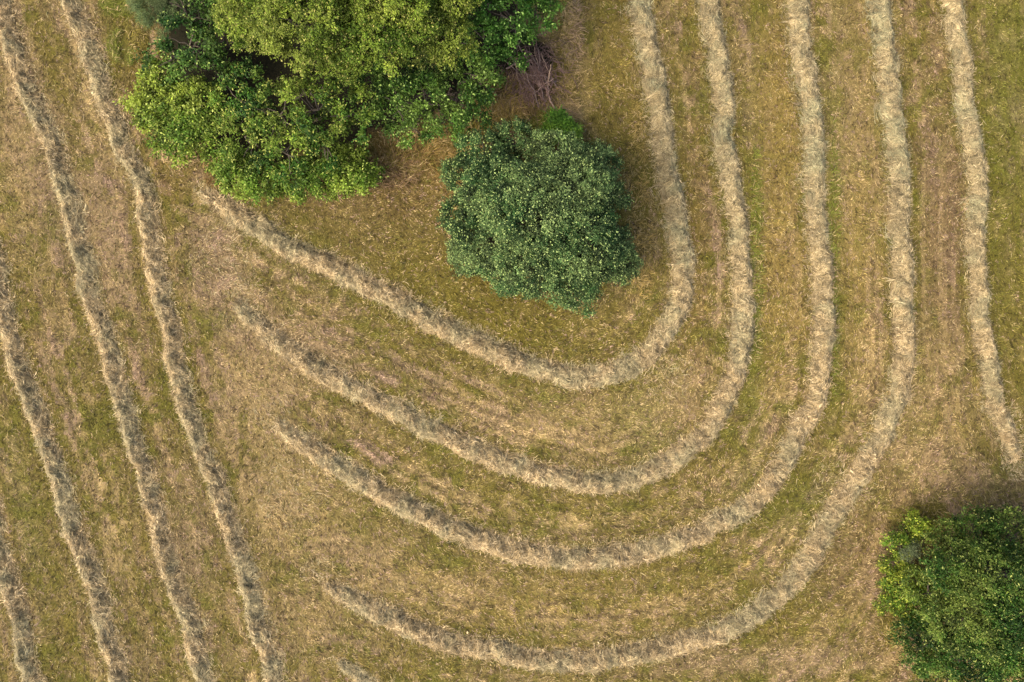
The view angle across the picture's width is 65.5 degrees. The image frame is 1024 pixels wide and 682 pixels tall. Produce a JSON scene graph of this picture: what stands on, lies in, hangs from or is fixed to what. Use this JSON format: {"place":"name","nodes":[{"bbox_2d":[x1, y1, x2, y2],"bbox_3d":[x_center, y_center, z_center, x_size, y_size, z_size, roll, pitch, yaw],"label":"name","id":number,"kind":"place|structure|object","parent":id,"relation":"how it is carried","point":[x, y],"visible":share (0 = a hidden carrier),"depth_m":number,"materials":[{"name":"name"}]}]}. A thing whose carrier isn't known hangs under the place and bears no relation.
{"place":"outdoors","nodes":[
{"label":"outdoors","id":0,"kind":"place"},
{"bbox_2d":[0,0,1023,681],"bbox_3d":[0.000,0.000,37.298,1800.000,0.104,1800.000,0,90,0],"label":"ground","id":1,"kind":"structure","parent":0,"point":[272,68],"depth_m":37.30,"materials":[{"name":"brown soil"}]},
{"bbox_2d":[0,495,47,681],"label":"windrow","id":2,"kind":"object","parent":1,"relation":"on","point":[22,640],"visible":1,"depth_m":37.15,"materials":[{"name":"beige plant"}]},
{"bbox_2d":[0,236,135,681],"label":"windrow","id":3,"kind":"object","parent":1,"relation":"on","point":[81,549],"visible":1,"depth_m":37.14,"materials":[{"name":"beige plant"}]},
{"bbox_2d":[0,0,219,681],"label":"windrow","id":4,"kind":"object","parent":1,"relation":"on","point":[171,572],"visible":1,"depth_m":37.14,"materials":[{"name":"beige plant"}]},
{"bbox_2d":[125,0,193,40],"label":"bush","id":5,"kind":"object","parent":1,"relation":"on","point":[158,5],"visible":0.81,"depth_m":35.39,"materials":[{"name":"green plant"}]},
{"bbox_2d":[112,49,226,169],"bbox_3d":[-15.032,-10.114,35.335,4.857,4.138,4.556,41,90,0],"label":"bush","id":6,"kind":"object","parent":1,"relation":"on","point":[179,116],"visible":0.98,"depth_m":34.48,"materials":[{"name":"green plant"}]},
{"bbox_2d":[57,0,289,681],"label":"windrow","id":7,"kind":"object","parent":1,"relation":"on","point":[147,218],"visible":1,"depth_m":37.14,"materials":[{"name":"beige plant"}]},
{"bbox_2d":[130,0,258,98],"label":"broadleaf tree","id":8,"kind":"object","parent":1,"relation":"on","point":[211,46],"visible":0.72,"depth_m":33.59,"materials":[{"name":"green plant"}]},
{"bbox_2d":[203,58,379,196],"bbox_3d":[-9.414,-9.189,34.504,7.458,5.895,5.576,22,90,0],"label":"broadleaf tree","id":9,"kind":"object","parent":1,"relation":"on","point":[258,125],"visible":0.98,"depth_m":33.05,"materials":[{"name":"green plant"}]},
{"bbox_2d":[204,132,388,205],"bbox_3d":[-9.828,-7.793,35.978,8.485,2.775,3.559,0,90,0],"label":"bush","id":10,"kind":"object","parent":1,"relation":"on","point":[357,169],"visible":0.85,"depth_m":35.48,"materials":[{"name":"green plant"}]},
{"bbox_2d":[210,0,484,86],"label":"broadleaf tree","id":11,"kind":"object","parent":1,"relation":"on","point":[402,21],"visible":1,"depth_m":29.49,"materials":[{"name":"green plant"}]},
{"bbox_2d":[336,659,380,681],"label":"windrow","id":12,"kind":"object","parent":1,"relation":"on","point":[356,673],"visible":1,"depth_m":37.22,"materials":[{"name":"beige plant"}]},
{"bbox_2d":[342,35,510,149],"bbox_3d":[-3.788,-11.090,34.719,7.515,5.304,5.477,0,90,0],"label":"broadleaf tree","id":13,"kind":"object","parent":1,"relation":"on","point":[429,82],"visible":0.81,"depth_m":33.88,"materials":[{"name":"green plant"}]},
{"bbox_2d":[198,0,700,393],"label":"windrow","id":14,"kind":"object","parent":1,"relation":"on","point":[427,319],"visible":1,"depth_m":37.09,"materials":[{"name":"beige plant"}]},
{"bbox_2d":[230,0,758,497],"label":"windrow","id":15,"kind":"object","parent":1,"relation":"on","point":[466,446],"visible":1,"depth_m":37.10,"materials":[{"name":"beige plant"}]},
{"bbox_2d":[454,0,565,75],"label":"broadleaf tree","id":16,"kind":"object","parent":1,"relation":"on","point":[499,51],"visible":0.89,"depth_m":33.20,"materials":[{"name":"green plant"}]},
{"bbox_2d":[0,0,1023,681],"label":"loose hay","id":17,"kind":"object","parent":1,"relation":"on","point":[500,396],"visible":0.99,"depth_m":37.28},
{"bbox_2d":[435,115,643,319],"bbox_3d":[1.267,-5.459,34.322,9.453,6.121,9.017,0,90,0],"label":"broadleaf tree","id":18,"kind":"object","parent":1,"relation":"on","point":[496,208],"visible":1,"depth_m":32.98,"materials":[{"name":"green plant"}]},
{"bbox_2d":[498,21,598,124],"bbox_3d":[1.471,-12.270,36.249,5.054,2.018,5.808,0,90,0],"label":"dead bush","id":19,"kind":"object","parent":1,"relation":"on","point":[540,81],"visible":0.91,"depth_m":36.33,"materials":[{"name":"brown plant"}]},
{"bbox_2d":[272,0,838,573],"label":"windrow","id":20,"kind":"object","parent":1,"relation":"on","point":[620,554],"visible":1,"depth_m":37.10,"materials":[{"name":"beige plant"}]},
{"bbox_2d":[536,104,584,146],"bbox_3d":[2.181,-9.682,36.365,2.322,1.898,2.136,0,90,0],"label":"bush","id":21,"kind":"object","parent":1,"relation":"on","point":[566,125],"visible":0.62,"depth_m":35.87,"materials":[{"name":"green plant"}]},
{"bbox_2d":[99,0,1023,646],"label":"long grass","id":22,"kind":"structure","parent":1,"relation":"on","point":[571,14],"depth_m":37.19,"materials":[{"name":"green plant"}]},
{"bbox_2d":[321,0,919,677],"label":"windrow","id":23,"kind":"object","parent":1,"relation":"on","point":[815,546],"visible":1,"depth_m":37.10,"materials":[{"name":"beige plant"}]},
{"bbox_2d":[872,508,936,630],"bbox_3d":[18.032,10.414,36.204,2.711,2.357,5.554,4,90,0],"label":"bush","id":24,"kind":"object","parent":1,"relation":"on","point":[915,526],"visible":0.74,"depth_m":36.15,"materials":[{"name":"green plant"}]},
{"bbox_2d":[899,539,921,563],"bbox_3d":[18.055,9.449,36.392,1.347,1.922,1.203,0,90,0],"label":"bush","id":25,"kind":"object","parent":1,"relation":"on","point":[913,554],"visible":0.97,"depth_m":35.79,"materials":[{"name":"green plant"}]},
{"bbox_2d":[885,501,1023,681],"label":"broadleaf tree","id":26,"kind":"object","parent":1,"relation":"on","point":[999,657],"visible":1,"depth_m":32.89,"materials":[{"name":"green plant"}]},
{"bbox_2d":[936,0,1023,463],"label":"windrow","id":27,"kind":"object","parent":1,"relation":"on","point":[974,240],"visible":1,"depth_m":37.11,"materials":[{"name":"beige plant"}]}
]}

